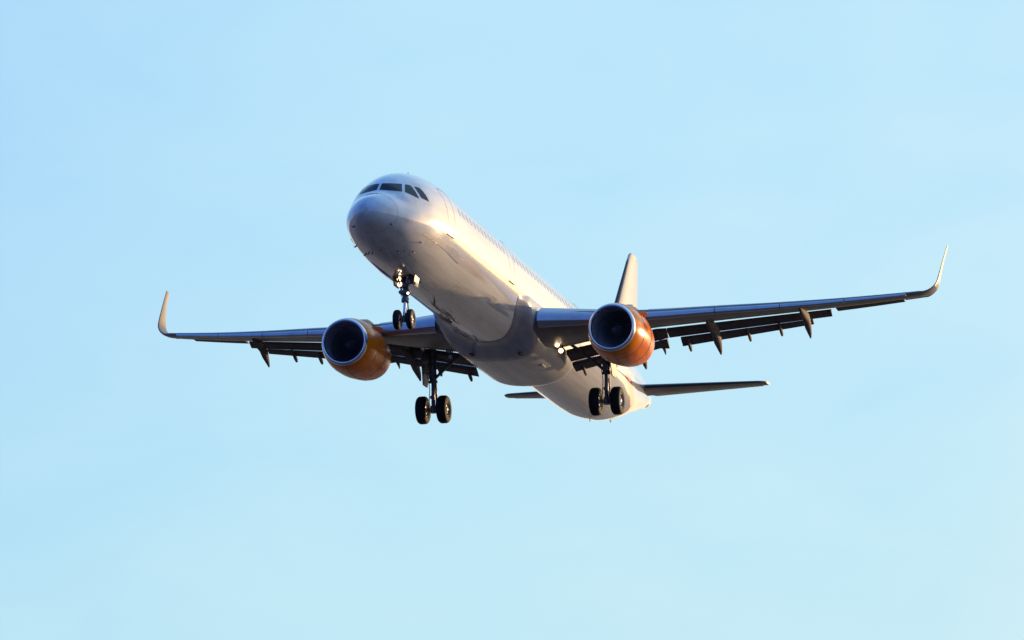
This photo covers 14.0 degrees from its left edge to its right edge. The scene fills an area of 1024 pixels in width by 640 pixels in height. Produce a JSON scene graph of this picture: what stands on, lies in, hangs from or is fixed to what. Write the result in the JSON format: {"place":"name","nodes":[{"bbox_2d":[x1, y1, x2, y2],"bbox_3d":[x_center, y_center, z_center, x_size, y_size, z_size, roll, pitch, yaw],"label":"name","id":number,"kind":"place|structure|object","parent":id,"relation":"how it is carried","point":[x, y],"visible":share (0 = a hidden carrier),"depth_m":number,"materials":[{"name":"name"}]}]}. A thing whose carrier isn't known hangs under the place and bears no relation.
{"place":"outdoors","nodes":[
{"label":"outdoors","id":0,"kind":"place"},
{"bbox_2d":[0,0,1023,639],"label":"sky","id":1,"kind":"structure","parent":0,"point":[214,155],"materials":[{"name":"blue"}]},
{"bbox_2d":[158,173,947,424],"bbox_3d":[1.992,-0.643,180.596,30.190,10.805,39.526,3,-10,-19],"label":"airliner","id":2,"kind":"object","parent":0,"point":[500,310],"visible":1,"depth_m":173.66,"materials":[{"name":"white paint"}]},
{"bbox_2d":[360,184,378,193],"bbox_3d":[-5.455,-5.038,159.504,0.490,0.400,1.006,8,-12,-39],"label":"cockpit window","id":3,"kind":"structure","parent":2,"relation":"in","point":[372,187],"depth_m":159.41,"materials":[{"name":"black glass"}]},
{"bbox_2d":[379,183,401,190],"bbox_3d":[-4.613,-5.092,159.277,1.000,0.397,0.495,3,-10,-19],"label":"cockpit window","id":4,"kind":"structure","parent":2,"relation":"in","point":[384,186],"depth_m":159.26,"materials":[{"name":"black glass"}]},
{"bbox_2d":[405,184,418,197],"bbox_3d":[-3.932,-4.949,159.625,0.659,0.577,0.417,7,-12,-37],"label":"cockpit window","id":5,"kind":"structure","parent":2,"relation":"in","point":[408,188],"depth_m":159.61,"materials":[{"name":"black glass"}]},
{"bbox_2d":[415,187,428,200],"bbox_3d":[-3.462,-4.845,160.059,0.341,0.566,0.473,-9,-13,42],"label":"cockpit window","id":6,"kind":"structure","parent":2,"relation":"in","point":[422,194],"depth_m":160.04,"materials":[{"name":"black glass"}]}
]}

